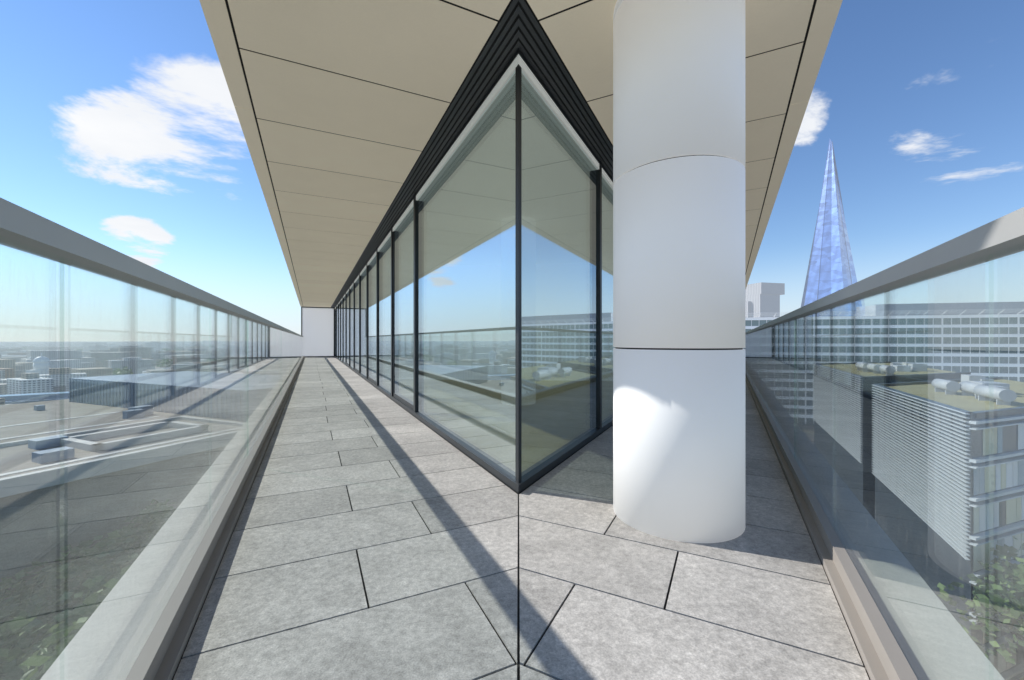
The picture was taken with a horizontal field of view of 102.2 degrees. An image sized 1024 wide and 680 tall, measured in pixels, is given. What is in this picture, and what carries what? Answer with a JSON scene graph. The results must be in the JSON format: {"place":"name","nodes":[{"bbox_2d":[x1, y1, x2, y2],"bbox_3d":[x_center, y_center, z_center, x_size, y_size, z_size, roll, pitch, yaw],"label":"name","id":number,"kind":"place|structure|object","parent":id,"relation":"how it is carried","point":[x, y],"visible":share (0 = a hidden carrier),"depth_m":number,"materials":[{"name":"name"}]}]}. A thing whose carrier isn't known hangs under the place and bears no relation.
{"place":"outdoors","nodes":[
{"label":"outdoors","id":0,"kind":"place"},
{"bbox_2d":[0,392,68,403],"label":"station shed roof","id":1,"kind":"structure","parent":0,"point":[23,398],"depth_m":138.34,"materials":[{"name":"grey metal"}]},
{"bbox_2d":[26,352,49,374],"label":"domed building","id":2,"kind":"structure","parent":0,"point":[41,364],"depth_m":247.52,"materials":[{"name":"white stone"}]},
{"bbox_2d":[0,341,229,351],"bbox_3d":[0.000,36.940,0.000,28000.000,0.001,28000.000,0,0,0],"label":"city ground","id":3,"kind":"structure","parent":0,"point":[176,342],"depth_m":6100.79,"materials":[{"name":"grey"}]},
{"bbox_2d":[0,399,228,599],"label":"roof body","id":4,"kind":"structure","parent":3,"relation":"on","point":[41,525],"depth_m":30.51,"materials":[{"name":"grey concrete"}]},
{"bbox_2d":[0,412,228,497],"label":"concrete roof upstands","id":5,"kind":"object","parent":4,"relation":"on","point":[27,482],"visible":0.7,"depth_m":33.84,"materials":[{"name":"grey concrete"}]},
{"bbox_2d":[28,371,229,463],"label":"roof plant screen","id":6,"kind":"object","parent":4,"relation":"on","point":[201,394],"visible":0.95,"depth_m":51.66,"materials":[{"name":"grey metal"}]},
{"bbox_2d":[0,341,229,404],"bbox_3d":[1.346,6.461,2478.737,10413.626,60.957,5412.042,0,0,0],"label":"city blocks","id":7,"kind":"structure","parent":3,"relation":"on","point":[67,362],"depth_m":388.55,"materials":[{"name":"grey concrete"}]},
{"bbox_2d":[745,282,784,316],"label":"building","id":8,"kind":"structure","parent":3,"relation":"on","point":[763,298],"depth_m":514.78,"materials":[{"name":"concrete"}]},
{"bbox_2d":[801,139,861,316],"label":"shard facets","id":9,"kind":"object","parent":3,"relation":"on","point":[833,265],"visible":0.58,"depth_m":541.85,"materials":[{"name":"blue glass"}]},
{"bbox_2d":[817,174,855,307],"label":"skyscraper floor lines","id":10,"kind":"object","parent":3,"relation":"on","point":[821,248],"visible":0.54,"depth_m":546.54,"materials":[{"name":"blue"}]},
{"bbox_2d":[745,317,1023,381],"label":"building windows","id":11,"kind":"structure","parent":3,"relation":"on","point":[929,340],"depth_m":167.84,"materials":[{"name":"blue glass"}]},
{"bbox_2d":[745,309,1023,383],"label":"office bands","id":12,"kind":"object","parent":3,"relation":"on","point":[1018,345],"visible":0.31,"depth_m":167.05,"materials":[{"name":"white concrete"}]},
{"bbox_2d":[856,302,1023,315],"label":"office roof plant","id":13,"kind":"object","parent":12,"relation":"on","point":[996,307],"visible":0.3,"depth_m":170.59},
{"bbox_2d":[813,361,1023,664],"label":"building","id":14,"kind":"structure","parent":3,"relation":"on","point":[932,556],"depth_m":48.26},
{"bbox_2d":[813,364,1023,679],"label":"neighbour block louvres","id":15,"kind":"object","parent":14,"relation":"attached to","point":[1016,672],"visible":0.88,"depth_m":43.69,"materials":[{"name":"silver metal"}]},
{"bbox_2d":[823,363,1023,411],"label":"green roof","id":16,"kind":"structure","parent":14,"relation":"on","point":[960,401],"depth_m":53.62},
{"bbox_2d":[855,362,1016,405],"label":"rooftop ventilation units","id":17,"kind":"object","parent":16,"relation":"on","point":[981,388],"visible":0.98,"depth_m":51.83},
{"bbox_2d":[973,424,1023,679],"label":"building windows","id":18,"kind":"structure","parent":14,"relation":"attached to","point":[994,478],"depth_m":37.99,"materials":[{"name":"glass"}]},
{"bbox_2d":[0,0,1023,341],"label":"sky","id":19,"kind":"structure","parent":0,"point":[120,127],"materials":[{"name":"blue"}]},
{"bbox_2d":[430,380,607,471],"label":"interior floor","id":20,"kind":"structure","parent":0,"point":[481,416],"depth_m":4.98,"materials":[{"name":"brown wood"}]},
{"bbox_2d":[334,48,612,493],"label":"facade frames","id":21,"kind":"structure","parent":20,"relation":"on","point":[518,480],"depth_m":4.16,"materials":[{"name":"black metal"}]},
{"bbox_2d":[335,173,614,422],"bbox_3d":[0.359,-0.443,12.800,20.460,2.675,20.422,0,0,0],"label":"facade glass","id":22,"kind":"object","parent":21,"relation":"in","point":[403,309],"visible":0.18,"depth_m":5.76,"materials":[{"name":"clear glass"}]},
{"bbox_2d":[335,54,612,380],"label":"interior walls","id":23,"kind":"structure","parent":20,"relation":"on","point":[475,193],"depth_m":6.86,"materials":[{"name":"white paint"}]},
{"bbox_2d":[225,0,816,306],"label":"soffit backing","id":24,"kind":"object","parent":23,"relation":"on","point":[536,31],"visible":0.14,"depth_m":2.99,"materials":[{"name":"black metal"}]},
{"bbox_2d":[331,0,612,307],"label":"soffit grille","id":25,"kind":"object","parent":24,"relation":"attached to","point":[518,22],"visible":0.66,"depth_m":3.08,"materials":[{"name":"black metal"}]},
{"bbox_2d":[199,0,842,306],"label":"soffit panels","id":26,"kind":"object","parent":24,"relation":"attached to","point":[431,48],"visible":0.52,"depth_m":2.97,"materials":[{"name":"beige metal"}]},
{"bbox_2d":[501,216,535,404],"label":"interior column","id":27,"kind":"structure","parent":20,"relation":"on","point":[508,310],"depth_m":5.78,"materials":[{"name":"white paint"}]},
{"bbox_2d":[172,364,869,679],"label":"balcony slab","id":28,"kind":"structure","parent":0,"point":[518,664],"depth_m":1.57,"materials":[{"name":"black"}]},
{"bbox_2d":[173,357,868,679],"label":"balcony floor tiles","id":29,"kind":"object","parent":28,"relation":"on","point":[286,599],"visible":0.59,"depth_m":1.65,"materials":[{"name":"stone"}]},
{"bbox_2d":[301,307,333,356],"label":"privacy screen frames","id":30,"kind":"structure","parent":29,"relation":"on","point":[301,328],"depth_m":22.50,"materials":[{"name":"grey metal"}]},
{"bbox_2d":[302,307,333,355],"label":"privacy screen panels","id":31,"kind":"object","parent":30,"relation":"in","point":[318,330],"visible":0.43,"depth_m":22.65,"materials":[{"name":"white glass"}]},
{"bbox_2d":[613,0,744,542],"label":"column drums","id":32,"kind":"object","parent":29,"relation":"on","point":[678,282],"depth_m":1.95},
{"bbox_2d":[615,155,742,349],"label":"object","id":33,"kind":"structure","parent":32,"relation":"attached to","point":[682,348],"depth_m":1.95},
{"bbox_2d":[125,356,917,679],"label":"balustrade base","id":34,"kind":"object","parent":28,"relation":"on","point":[871,634],"visible":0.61,"depth_m":1.52,"materials":[{"name":"grey metal"}]},
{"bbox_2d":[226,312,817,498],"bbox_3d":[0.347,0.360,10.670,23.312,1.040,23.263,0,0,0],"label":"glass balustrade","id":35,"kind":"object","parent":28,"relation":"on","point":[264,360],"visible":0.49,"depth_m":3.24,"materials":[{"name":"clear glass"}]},
{"bbox_2d":[0,197,1023,336],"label":"balustrade rail","id":36,"kind":"object","parent":35,"relation":"on","point":[25,230],"visible":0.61,"depth_m":0.86,"materials":[{"name":"grey metal"}]},
{"bbox_2d":[40,445,1004,679],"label":"ledge","id":37,"kind":"object","parent":28,"relation":"on","point":[934,640],"depth_m":1.42,"materials":[{"name":"grey concrete"}]}
]}

